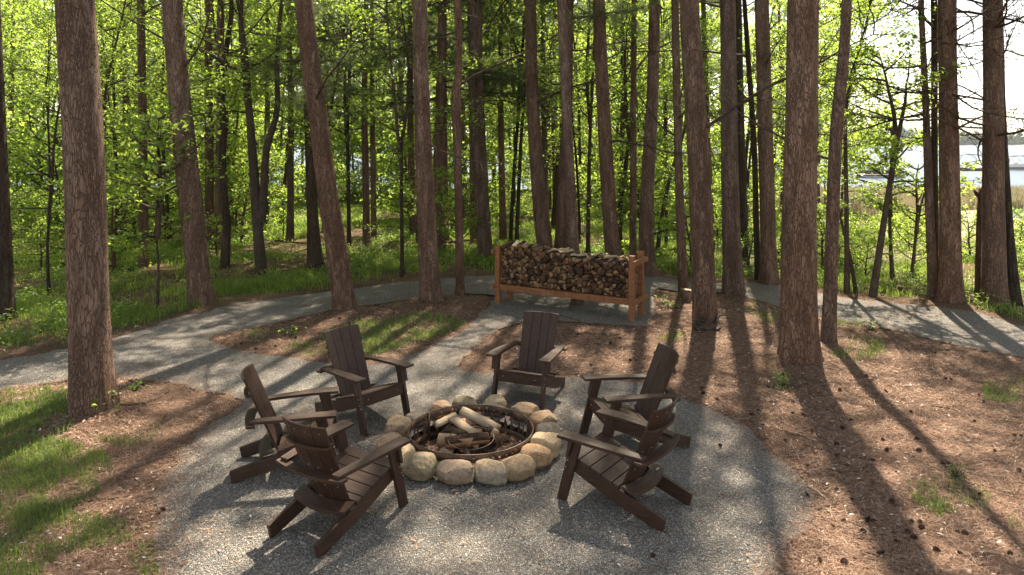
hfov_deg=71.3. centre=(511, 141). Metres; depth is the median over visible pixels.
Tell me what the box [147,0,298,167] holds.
broadleaf tree
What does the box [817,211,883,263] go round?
leafy shrub
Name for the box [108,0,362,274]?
broadleaf tree
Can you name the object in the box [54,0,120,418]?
pine tree
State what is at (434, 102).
broadleaf tree
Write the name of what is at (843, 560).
pine cone
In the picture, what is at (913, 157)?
lake
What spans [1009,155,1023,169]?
pontoon boat
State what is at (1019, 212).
leafy shrub
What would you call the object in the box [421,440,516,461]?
pit floor
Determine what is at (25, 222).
leafy shrub
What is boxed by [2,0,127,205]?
broadleaf tree
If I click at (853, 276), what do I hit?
broadleaf tree
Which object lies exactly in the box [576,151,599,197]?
leafy shrub
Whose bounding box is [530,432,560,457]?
stone
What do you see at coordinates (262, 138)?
pine tree
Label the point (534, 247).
firewood log
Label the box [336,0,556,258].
pine tree
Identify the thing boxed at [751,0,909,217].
broadleaf tree
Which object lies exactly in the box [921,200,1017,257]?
leafy shrub
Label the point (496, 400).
stone
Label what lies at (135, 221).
leafy shrub
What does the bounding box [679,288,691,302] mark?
tree stump
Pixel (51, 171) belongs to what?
broadleaf tree
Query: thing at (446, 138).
pine tree
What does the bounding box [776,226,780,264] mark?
leafy shrub
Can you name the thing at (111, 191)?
leafy shrub
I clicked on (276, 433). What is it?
garden chair
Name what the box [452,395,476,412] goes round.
stone
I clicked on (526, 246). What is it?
firewood log
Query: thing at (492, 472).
stone
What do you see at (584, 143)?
leafy shrub
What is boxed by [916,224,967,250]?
leafy shrub
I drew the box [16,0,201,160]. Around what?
broadleaf tree
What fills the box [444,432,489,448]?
firewood log
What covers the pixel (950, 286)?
pine tree
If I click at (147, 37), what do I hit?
broadleaf tree
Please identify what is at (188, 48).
broadleaf tree
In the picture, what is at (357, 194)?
leafy shrub
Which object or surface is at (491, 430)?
firewood log
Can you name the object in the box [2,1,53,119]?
broadleaf tree
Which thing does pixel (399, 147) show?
broadleaf tree
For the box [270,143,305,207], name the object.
leafy shrub
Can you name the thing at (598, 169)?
leafy shrub
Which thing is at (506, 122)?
broadleaf tree
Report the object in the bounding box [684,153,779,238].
leafy shrub
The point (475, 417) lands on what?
firewood log
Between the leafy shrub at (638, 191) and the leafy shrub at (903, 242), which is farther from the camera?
the leafy shrub at (638, 191)
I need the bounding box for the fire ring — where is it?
[408,404,533,462]
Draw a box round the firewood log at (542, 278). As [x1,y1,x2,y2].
[538,275,546,281]
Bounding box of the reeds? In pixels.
[749,184,1023,223]
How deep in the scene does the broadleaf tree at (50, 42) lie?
29.56 m
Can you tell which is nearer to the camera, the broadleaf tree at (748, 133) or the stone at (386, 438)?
the stone at (386, 438)
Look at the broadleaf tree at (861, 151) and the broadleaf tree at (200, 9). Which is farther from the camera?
the broadleaf tree at (861, 151)
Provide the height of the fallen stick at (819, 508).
0.027 m
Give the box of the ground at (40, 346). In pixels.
[0,144,1023,574]
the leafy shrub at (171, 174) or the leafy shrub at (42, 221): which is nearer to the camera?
the leafy shrub at (42, 221)
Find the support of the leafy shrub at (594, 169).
on the ground at (40, 346)
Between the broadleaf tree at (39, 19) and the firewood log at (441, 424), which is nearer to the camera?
the firewood log at (441, 424)
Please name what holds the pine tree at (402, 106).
on the ground at (40, 346)
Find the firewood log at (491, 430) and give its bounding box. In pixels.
[479,425,499,436]
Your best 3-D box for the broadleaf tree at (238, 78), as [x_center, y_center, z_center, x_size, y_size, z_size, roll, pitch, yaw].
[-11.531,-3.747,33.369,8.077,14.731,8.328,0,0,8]
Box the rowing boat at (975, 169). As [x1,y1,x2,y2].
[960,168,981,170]
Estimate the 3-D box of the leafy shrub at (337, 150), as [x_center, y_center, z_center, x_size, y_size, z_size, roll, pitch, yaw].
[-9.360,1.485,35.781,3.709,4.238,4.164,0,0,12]
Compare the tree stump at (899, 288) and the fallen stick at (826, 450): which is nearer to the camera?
the fallen stick at (826, 450)
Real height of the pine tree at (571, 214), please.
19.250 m
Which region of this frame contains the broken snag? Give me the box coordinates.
[973,186,981,298]
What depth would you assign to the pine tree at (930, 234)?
13.66 m
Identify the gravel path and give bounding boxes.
[0,274,1023,574]
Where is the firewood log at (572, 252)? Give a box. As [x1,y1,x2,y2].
[565,250,579,256]
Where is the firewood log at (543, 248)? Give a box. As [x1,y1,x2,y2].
[538,245,546,251]
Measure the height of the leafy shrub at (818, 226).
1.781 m
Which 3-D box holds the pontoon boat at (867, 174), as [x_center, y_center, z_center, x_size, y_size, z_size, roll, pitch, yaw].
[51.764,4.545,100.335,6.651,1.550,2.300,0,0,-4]
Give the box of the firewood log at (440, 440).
[437,433,478,448]
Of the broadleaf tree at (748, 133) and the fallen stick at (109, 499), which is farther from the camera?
the broadleaf tree at (748, 133)
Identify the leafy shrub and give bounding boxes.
[6,88,172,233]
[7,110,128,227]
[7,120,61,210]
[7,126,110,237]
[8,145,61,221]
[11,210,43,239]
[12,161,63,224]
[12,167,62,219]
[12,169,56,212]
[12,191,121,267]
[12,215,64,271]
[13,150,43,194]
[21,175,169,273]
[29,206,64,243]
[107,124,204,231]
[107,149,234,241]
[107,184,178,253]
[108,172,174,241]
[111,139,177,209]
[149,144,214,204]
[151,90,304,223]
[161,138,273,201]
[162,154,214,226]
[199,166,249,218]
[201,149,284,236]
[203,152,305,243]
[204,209,253,255]
[234,140,305,219]
[236,143,282,204]
[260,122,304,192]
[263,192,303,240]
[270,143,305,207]
[278,148,378,206]
[294,133,361,191]
[295,117,390,201]
[295,162,305,197]
[302,122,388,200]
[317,172,357,206]
[338,159,369,192]
[350,108,448,216]
[353,150,415,203]
[354,123,395,186]
[356,176,454,246]
[369,116,468,205]
[375,129,415,189]
[380,129,469,202]
[398,117,468,195]
[433,127,522,203]
[434,182,502,251]
[447,102,515,209]
[448,133,532,227]
[487,149,512,181]
[489,162,517,191]
[489,168,531,212]
[507,145,552,197]
[521,169,531,195]
[526,117,615,194]
[529,132,599,199]
[549,126,629,221]
[551,153,599,212]
[575,140,598,197]
[576,132,690,257]
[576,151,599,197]
[579,110,687,216]
[586,150,637,211]
[614,158,654,215]
[615,166,658,218]
[633,186,721,274]
[639,150,716,217]
[654,154,720,224]
[654,164,751,243]
[655,130,751,220]
[668,149,757,216]
[669,167,750,233]
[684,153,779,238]
[685,181,751,237]
[685,193,752,249]
[687,204,751,248]
[714,199,721,242]
[714,224,780,269]
[748,170,781,241]
[751,214,781,253]
[775,204,781,242]
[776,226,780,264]
[817,199,863,268]
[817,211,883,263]
[817,212,825,246]
[817,220,875,265]
[820,208,893,254]
[839,228,897,280]
[839,232,876,270]
[850,212,896,246]
[850,217,880,241]
[858,222,887,248]
[862,210,919,249]
[879,208,926,271]
[894,209,924,250]
[894,227,925,253]
[897,211,925,249]
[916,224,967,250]
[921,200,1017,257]
[961,219,1018,237]
[961,233,975,251]
[963,227,1017,249]
[1012,207,1023,262]
[1013,207,1023,249]
[1013,217,1019,243]
[1014,226,1023,269]
[1015,236,1023,276]
[1017,252,1023,273]
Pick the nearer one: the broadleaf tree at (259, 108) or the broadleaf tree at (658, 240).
the broadleaf tree at (658, 240)
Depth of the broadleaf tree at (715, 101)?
42.55 m
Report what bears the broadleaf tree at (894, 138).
on the ground at (40, 346)
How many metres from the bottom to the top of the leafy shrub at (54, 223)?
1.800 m
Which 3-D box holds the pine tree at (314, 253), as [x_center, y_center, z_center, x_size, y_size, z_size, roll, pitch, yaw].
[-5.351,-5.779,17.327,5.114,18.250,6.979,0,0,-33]
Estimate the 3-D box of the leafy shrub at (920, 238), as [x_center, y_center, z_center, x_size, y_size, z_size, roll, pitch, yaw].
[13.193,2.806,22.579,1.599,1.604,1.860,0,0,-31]
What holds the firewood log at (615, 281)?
on the firewood log
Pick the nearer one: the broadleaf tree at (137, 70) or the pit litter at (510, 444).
the pit litter at (510, 444)
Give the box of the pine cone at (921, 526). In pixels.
[918,523,924,529]
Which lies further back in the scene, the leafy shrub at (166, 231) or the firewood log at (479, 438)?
the leafy shrub at (166, 231)
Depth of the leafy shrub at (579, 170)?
38.13 m
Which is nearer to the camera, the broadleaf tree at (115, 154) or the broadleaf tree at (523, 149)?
the broadleaf tree at (115, 154)
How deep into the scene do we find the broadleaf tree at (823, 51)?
20.62 m
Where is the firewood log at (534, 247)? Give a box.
[531,244,541,249]
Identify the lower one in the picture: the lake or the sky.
the lake
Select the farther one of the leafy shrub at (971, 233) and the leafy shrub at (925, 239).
the leafy shrub at (971, 233)
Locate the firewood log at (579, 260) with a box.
[575,257,584,263]
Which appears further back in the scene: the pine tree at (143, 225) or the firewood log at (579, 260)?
the pine tree at (143, 225)
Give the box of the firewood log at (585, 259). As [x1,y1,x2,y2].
[583,256,597,263]
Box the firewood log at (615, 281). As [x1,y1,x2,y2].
[612,279,621,283]
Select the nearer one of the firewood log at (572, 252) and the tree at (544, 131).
the firewood log at (572, 252)
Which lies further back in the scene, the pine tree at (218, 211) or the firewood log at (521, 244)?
the pine tree at (218, 211)
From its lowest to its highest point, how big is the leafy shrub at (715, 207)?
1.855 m
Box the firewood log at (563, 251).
[557,248,573,252]
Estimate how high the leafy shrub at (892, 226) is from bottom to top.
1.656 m
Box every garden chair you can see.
[229,363,338,482]
[267,416,411,557]
[315,324,413,436]
[486,311,567,409]
[557,395,692,532]
[579,343,690,447]
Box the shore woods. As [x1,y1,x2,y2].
[61,127,1023,144]
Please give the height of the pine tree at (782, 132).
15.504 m
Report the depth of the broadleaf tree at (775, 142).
27.38 m
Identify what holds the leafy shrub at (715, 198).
on the ground at (40, 346)
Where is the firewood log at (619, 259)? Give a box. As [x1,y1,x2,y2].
[614,257,625,261]
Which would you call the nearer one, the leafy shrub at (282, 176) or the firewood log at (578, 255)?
the firewood log at (578, 255)
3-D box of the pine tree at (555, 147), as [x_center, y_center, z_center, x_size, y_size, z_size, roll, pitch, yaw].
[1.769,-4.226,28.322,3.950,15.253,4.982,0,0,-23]
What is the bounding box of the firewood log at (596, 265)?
[593,262,601,267]
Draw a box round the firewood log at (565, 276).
[562,272,568,279]
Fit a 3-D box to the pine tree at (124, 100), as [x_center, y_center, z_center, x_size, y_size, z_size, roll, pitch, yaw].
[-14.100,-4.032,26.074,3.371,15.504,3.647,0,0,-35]
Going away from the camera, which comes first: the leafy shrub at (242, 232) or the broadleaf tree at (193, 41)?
the leafy shrub at (242, 232)
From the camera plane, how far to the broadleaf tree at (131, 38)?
47.85 m
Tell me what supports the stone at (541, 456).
on the gravel path
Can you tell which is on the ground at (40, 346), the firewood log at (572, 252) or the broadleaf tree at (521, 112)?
the broadleaf tree at (521, 112)
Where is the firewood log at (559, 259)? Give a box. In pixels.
[555,255,563,261]
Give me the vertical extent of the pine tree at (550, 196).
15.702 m
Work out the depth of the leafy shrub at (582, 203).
29.01 m
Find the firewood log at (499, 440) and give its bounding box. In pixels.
[463,433,508,454]
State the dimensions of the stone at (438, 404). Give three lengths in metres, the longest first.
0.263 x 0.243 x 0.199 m
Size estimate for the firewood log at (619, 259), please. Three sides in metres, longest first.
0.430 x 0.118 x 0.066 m
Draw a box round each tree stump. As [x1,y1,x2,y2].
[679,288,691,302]
[897,285,906,293]
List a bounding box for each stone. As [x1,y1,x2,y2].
[376,432,400,447]
[384,415,410,437]
[385,443,414,456]
[401,451,437,480]
[406,410,425,426]
[430,400,451,418]
[436,459,474,484]
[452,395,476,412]
[474,458,506,485]
[484,394,506,415]
[500,454,535,481]
[511,402,539,420]
[519,443,552,469]
[530,410,557,430]
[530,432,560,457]
[535,422,561,440]
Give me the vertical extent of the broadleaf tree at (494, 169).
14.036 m
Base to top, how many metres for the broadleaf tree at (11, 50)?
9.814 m
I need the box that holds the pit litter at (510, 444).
[415,431,522,467]
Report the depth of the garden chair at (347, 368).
8.04 m
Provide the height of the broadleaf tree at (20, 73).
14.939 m
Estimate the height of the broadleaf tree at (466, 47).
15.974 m
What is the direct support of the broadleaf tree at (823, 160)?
on the ground at (40, 346)
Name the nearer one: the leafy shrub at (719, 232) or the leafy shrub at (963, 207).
the leafy shrub at (963, 207)
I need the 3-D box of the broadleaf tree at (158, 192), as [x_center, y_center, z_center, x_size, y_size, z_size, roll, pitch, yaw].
[-6.410,1.174,13.245,3.495,4.326,3.113,0,0,-42]
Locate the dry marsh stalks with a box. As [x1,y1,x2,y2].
[748,217,1022,263]
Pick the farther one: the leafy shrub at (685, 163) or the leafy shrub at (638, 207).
the leafy shrub at (685, 163)
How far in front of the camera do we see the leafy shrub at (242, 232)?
21.93 m
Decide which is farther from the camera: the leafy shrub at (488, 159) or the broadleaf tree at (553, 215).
the leafy shrub at (488, 159)
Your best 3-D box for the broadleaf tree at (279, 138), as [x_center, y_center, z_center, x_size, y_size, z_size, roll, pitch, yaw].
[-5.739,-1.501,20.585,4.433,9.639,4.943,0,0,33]
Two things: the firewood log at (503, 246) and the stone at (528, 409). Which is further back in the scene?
the firewood log at (503, 246)
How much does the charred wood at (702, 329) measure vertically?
0.107 m
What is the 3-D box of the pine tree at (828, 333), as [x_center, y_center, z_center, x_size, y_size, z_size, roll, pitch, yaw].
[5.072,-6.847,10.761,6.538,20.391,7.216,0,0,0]
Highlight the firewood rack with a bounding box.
[491,241,647,320]
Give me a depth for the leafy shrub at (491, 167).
28.99 m
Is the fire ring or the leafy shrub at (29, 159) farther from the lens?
the leafy shrub at (29, 159)
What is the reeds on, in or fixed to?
on the ground at (40, 346)
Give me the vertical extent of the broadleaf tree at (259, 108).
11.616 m
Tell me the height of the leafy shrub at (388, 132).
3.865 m
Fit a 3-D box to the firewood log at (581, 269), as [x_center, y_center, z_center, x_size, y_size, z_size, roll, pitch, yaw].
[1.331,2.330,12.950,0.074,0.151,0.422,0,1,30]
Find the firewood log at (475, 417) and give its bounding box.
[459,406,501,429]
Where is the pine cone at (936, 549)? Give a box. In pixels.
[932,545,940,552]
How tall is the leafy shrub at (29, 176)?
4.714 m
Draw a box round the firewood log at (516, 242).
[512,239,519,246]
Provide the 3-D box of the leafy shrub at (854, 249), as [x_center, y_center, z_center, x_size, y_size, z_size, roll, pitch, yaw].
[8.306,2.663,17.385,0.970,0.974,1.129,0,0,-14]
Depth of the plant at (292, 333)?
11.32 m
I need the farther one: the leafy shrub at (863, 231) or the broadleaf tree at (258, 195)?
the leafy shrub at (863, 231)
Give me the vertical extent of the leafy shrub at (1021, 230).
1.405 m
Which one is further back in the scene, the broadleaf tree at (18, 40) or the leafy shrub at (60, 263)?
the broadleaf tree at (18, 40)
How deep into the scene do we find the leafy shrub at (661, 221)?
16.79 m
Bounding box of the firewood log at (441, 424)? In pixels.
[432,412,457,430]
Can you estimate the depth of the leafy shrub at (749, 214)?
29.15 m
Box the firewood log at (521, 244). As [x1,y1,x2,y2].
[517,240,527,248]
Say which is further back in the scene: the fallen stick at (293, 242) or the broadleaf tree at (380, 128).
the broadleaf tree at (380, 128)
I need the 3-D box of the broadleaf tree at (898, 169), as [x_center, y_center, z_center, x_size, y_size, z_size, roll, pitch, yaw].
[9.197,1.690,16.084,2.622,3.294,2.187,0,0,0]
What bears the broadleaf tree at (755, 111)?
on the ground at (40, 346)
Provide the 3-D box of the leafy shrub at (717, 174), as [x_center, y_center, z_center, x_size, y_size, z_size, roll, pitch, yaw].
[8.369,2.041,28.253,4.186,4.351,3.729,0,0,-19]
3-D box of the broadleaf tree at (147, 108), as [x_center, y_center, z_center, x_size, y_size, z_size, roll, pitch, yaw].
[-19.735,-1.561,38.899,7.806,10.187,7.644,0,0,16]
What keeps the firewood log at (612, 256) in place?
on the firewood log
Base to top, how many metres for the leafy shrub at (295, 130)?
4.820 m
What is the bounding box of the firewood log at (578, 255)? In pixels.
[570,253,590,256]
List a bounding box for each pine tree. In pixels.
[0,0,17,320]
[1,0,56,201]
[4,0,56,185]
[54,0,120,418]
[96,0,164,234]
[104,0,217,267]
[137,0,252,305]
[185,0,404,270]
[187,1,236,248]
[197,0,260,248]
[213,0,301,230]
[256,0,467,240]
[265,0,379,231]
[270,0,387,310]
[327,0,556,251]
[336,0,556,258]
[359,0,437,236]
[375,1,431,202]
[392,0,507,240]
[398,0,599,295]
[411,0,524,243]
[412,0,509,301]
[428,0,579,241]
[429,2,514,227]
[449,3,497,221]
[451,0,655,246]
[493,0,592,188]
[508,0,671,248]
[515,15,577,209]
[552,0,584,305]
[592,0,737,256]
[593,0,708,259]
[594,0,784,279]
[607,1,661,208]
[622,0,728,291]
[639,0,740,276]
[643,0,748,296]
[658,0,772,249]
[666,0,823,260]
[679,0,938,322]
[701,0,869,344]
[738,0,786,284]
[752,1,821,242]
[777,0,823,365]
[779,0,1023,302]
[818,0,1016,299]
[832,0,1023,278]
[847,0,1023,306]
[879,13,1023,306]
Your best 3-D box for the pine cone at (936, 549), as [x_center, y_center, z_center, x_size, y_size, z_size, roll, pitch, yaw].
[3.193,3.070,5.368,0.053,0.053,0.060,35,-12,4]
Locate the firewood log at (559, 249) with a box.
[547,247,569,252]
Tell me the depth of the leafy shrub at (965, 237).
21.78 m
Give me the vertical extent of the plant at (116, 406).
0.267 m
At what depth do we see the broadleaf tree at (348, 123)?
20.66 m
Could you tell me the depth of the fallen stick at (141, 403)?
8.22 m
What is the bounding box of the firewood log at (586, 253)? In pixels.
[582,251,593,258]
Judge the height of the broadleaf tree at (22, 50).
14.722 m
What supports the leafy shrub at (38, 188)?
on the ground at (40, 346)
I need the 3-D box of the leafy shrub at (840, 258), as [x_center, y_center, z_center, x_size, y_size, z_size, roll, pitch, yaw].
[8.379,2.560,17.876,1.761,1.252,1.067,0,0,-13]
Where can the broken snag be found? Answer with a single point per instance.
(978, 242)
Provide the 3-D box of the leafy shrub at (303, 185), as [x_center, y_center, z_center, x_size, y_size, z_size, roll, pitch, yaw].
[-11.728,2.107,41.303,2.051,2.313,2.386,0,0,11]
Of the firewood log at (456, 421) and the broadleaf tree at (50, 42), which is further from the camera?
the broadleaf tree at (50, 42)
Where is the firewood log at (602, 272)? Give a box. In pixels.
[599,269,607,275]
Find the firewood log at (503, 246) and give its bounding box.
[501,241,513,248]
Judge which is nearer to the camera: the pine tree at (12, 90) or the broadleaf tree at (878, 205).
the broadleaf tree at (878, 205)
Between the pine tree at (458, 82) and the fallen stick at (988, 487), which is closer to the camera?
the fallen stick at (988, 487)
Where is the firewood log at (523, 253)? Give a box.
[520,249,525,257]
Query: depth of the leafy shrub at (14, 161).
28.59 m
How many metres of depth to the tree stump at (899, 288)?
14.46 m
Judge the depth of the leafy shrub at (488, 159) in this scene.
32.50 m
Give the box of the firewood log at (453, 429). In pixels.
[442,425,467,434]
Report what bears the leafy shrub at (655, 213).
on the ground at (40, 346)
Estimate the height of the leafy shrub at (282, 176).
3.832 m
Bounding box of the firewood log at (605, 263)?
[603,258,613,265]
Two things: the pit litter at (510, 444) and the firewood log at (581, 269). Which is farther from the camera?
the firewood log at (581, 269)
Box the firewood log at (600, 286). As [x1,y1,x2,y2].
[598,281,608,288]
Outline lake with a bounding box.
[14,145,1023,216]
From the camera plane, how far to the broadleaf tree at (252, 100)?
41.81 m
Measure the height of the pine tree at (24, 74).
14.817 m
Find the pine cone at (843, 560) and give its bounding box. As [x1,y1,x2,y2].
[840,557,847,564]
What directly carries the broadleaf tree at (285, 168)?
on the ground at (40, 346)
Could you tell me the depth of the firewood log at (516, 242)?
13.71 m
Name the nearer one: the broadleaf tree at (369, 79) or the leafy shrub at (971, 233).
the leafy shrub at (971, 233)
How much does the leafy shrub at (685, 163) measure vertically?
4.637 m
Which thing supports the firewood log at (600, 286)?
on the firewood log
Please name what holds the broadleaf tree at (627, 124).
on the ground at (40, 346)
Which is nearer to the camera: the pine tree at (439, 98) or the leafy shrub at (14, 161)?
the pine tree at (439, 98)
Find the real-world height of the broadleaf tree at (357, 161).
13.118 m
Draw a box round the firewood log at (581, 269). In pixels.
[579,266,584,275]
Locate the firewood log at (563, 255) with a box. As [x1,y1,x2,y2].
[561,251,571,257]
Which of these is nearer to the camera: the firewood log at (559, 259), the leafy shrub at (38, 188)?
the firewood log at (559, 259)
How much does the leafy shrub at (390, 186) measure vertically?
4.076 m
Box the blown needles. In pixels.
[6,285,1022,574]
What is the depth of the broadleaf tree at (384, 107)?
45.54 m
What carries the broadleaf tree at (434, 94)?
on the ground at (40, 346)
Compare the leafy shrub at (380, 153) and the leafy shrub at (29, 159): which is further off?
the leafy shrub at (380, 153)
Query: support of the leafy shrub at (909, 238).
on the ground at (40, 346)
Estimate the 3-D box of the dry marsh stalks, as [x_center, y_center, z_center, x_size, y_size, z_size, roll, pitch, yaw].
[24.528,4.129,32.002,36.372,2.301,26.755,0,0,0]
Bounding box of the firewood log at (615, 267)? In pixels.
[611,261,625,270]
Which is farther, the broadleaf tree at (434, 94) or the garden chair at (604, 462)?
the broadleaf tree at (434, 94)
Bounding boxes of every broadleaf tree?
[1,0,44,181]
[1,0,45,190]
[1,0,50,135]
[1,0,160,181]
[1,1,56,129]
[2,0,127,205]
[2,0,172,295]
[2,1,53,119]
[2,6,169,184]
[3,0,59,117]
[4,5,53,108]
[4,21,55,132]
[4,24,56,162]
[7,0,164,179]
[8,0,164,191]
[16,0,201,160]
[16,10,134,114]
[21,0,202,150]
[29,0,201,241]
[35,0,224,171]
[53,2,195,163]
[61,90,239,310]
[99,0,282,241]
[100,0,161,153]
[100,0,337,268]
[107,38,215,186]
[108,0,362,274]
[117,1,238,124]
[120,0,286,177]
[129,0,301,207]
[129,2,265,134]
[146,0,284,233]
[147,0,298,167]
[156,0,342,130]
[159,0,286,150]
[160,0,300,147]
[160,0,305,179]
[203,1,341,223]
[224,4,303,185]
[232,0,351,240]
[237,1,356,191]
[247,0,389,198]
[249,0,404,191]
[266,0,454,247]
[268,0,520,277]
[295,0,381,143]
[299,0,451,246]
[320,2,452,186]
[322,0,404,163]
[333,2,435,190]
[333,2,451,191]
[356,27,404,181]
[378,15,513,150]
[387,0,539,177]
[404,9,482,136]
[406,0,591,182]
[428,0,524,130]
[428,0,583,239]
[430,15,511,125]
[430,42,525,182]
[432,21,528,176]
[445,0,616,240]
[447,9,558,190]
[453,0,583,205]
[462,0,681,253]
[482,0,660,242]
[484,0,618,228]
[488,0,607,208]
[495,6,585,195]
[513,2,614,134]
[515,24,617,170]
[524,0,679,227]
[550,0,743,258]
[557,0,714,196]
[558,53,629,147]
[574,0,686,156]
[574,0,719,178]
[574,3,714,171]
[578,0,744,180]
[584,0,683,130]
[584,0,745,243]
[610,5,829,224]
[616,0,777,193]
[617,10,756,252]
[627,0,746,198]
[683,0,834,247]
[709,8,869,213]
[710,37,823,191]
[712,0,882,196]
[743,0,917,175]
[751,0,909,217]
[754,7,900,223]
[755,0,930,216]
[763,0,959,292]
[772,165,899,292]
[775,40,882,204]
[817,100,981,278]
[818,25,974,297]
[870,148,981,277]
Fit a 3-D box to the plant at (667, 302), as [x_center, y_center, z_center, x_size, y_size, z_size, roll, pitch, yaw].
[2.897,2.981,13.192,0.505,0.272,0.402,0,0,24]
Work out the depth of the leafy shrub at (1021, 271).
15.74 m
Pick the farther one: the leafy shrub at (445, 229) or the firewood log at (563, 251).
the leafy shrub at (445, 229)
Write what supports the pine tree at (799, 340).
on the ground at (40, 346)
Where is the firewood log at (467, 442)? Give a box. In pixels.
[458,425,482,446]
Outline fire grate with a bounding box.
[448,427,494,450]
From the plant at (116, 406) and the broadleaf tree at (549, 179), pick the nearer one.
the plant at (116, 406)
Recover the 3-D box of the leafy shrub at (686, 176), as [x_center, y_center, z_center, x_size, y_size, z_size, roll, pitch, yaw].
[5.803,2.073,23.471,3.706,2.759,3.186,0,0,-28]
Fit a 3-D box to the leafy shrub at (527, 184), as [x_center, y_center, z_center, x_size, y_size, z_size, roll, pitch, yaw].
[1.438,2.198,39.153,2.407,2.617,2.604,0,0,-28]
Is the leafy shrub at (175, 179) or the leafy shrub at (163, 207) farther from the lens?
the leafy shrub at (175, 179)
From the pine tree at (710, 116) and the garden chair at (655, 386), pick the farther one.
the pine tree at (710, 116)
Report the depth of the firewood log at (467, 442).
7.30 m
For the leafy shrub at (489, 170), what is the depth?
46.84 m
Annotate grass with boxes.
[0,191,1023,353]
[0,299,1023,574]
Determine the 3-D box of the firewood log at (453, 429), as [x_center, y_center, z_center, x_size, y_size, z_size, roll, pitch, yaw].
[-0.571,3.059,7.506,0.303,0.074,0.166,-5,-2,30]
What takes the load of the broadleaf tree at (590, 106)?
on the ground at (40, 346)
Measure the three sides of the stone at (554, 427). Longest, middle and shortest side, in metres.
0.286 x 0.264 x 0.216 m
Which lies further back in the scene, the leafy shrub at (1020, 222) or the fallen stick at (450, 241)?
the fallen stick at (450, 241)
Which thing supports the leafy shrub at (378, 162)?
on the ground at (40, 346)
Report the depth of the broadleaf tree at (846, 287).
14.57 m
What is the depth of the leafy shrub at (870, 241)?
16.08 m
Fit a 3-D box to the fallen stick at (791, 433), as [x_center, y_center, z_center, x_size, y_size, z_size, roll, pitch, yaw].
[2.967,3.082,7.496,0.021,0.022,0.591,0,0,-42]
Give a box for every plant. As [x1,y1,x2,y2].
[92,390,122,408]
[124,380,153,390]
[278,325,305,336]
[654,294,681,308]
[771,375,804,389]
[857,318,886,330]
[938,460,970,478]
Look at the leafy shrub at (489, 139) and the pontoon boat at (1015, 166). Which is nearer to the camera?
the leafy shrub at (489, 139)
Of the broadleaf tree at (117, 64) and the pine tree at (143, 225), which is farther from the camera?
the broadleaf tree at (117, 64)
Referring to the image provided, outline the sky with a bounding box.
[5,0,1023,135]
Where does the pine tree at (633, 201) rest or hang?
on the ground at (40, 346)
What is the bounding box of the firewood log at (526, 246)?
[523,243,533,248]
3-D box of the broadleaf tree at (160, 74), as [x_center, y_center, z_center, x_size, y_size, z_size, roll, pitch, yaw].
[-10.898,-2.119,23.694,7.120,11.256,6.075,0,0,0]
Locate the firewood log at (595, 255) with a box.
[588,252,601,257]
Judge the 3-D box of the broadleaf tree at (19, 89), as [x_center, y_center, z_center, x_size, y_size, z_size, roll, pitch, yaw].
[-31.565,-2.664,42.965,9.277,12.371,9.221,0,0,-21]
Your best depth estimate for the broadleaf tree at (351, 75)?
47.51 m
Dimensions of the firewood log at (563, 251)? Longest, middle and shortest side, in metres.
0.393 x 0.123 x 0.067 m
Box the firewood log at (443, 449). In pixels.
[438,446,456,453]
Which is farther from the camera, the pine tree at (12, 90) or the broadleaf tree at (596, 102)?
the broadleaf tree at (596, 102)
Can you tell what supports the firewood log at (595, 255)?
on the firewood log
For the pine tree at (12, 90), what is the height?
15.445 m
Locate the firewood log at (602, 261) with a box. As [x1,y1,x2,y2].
[598,258,610,264]
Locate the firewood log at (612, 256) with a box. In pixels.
[601,255,623,258]
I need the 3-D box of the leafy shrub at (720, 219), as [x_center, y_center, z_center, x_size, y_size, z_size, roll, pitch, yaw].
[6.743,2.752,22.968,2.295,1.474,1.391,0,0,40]
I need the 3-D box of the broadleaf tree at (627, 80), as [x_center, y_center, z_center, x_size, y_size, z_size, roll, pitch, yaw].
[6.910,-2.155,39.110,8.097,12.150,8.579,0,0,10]
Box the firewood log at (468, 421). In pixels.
[459,417,489,425]
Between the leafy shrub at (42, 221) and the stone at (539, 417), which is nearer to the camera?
the stone at (539, 417)
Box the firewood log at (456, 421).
[448,416,477,432]
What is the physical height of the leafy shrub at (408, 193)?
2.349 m
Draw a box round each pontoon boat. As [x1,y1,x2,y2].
[854,170,905,177]
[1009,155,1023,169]
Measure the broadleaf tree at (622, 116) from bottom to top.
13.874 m
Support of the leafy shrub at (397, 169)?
on the ground at (40, 346)
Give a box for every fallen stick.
[89,498,132,501]
[119,390,169,405]
[275,240,324,244]
[446,239,469,243]
[770,427,815,441]
[802,444,856,455]
[807,485,829,500]
[818,501,838,510]
[837,465,867,472]
[937,486,1023,499]
[967,482,1013,494]
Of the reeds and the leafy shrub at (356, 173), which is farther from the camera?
the reeds
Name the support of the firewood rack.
on the gravel path

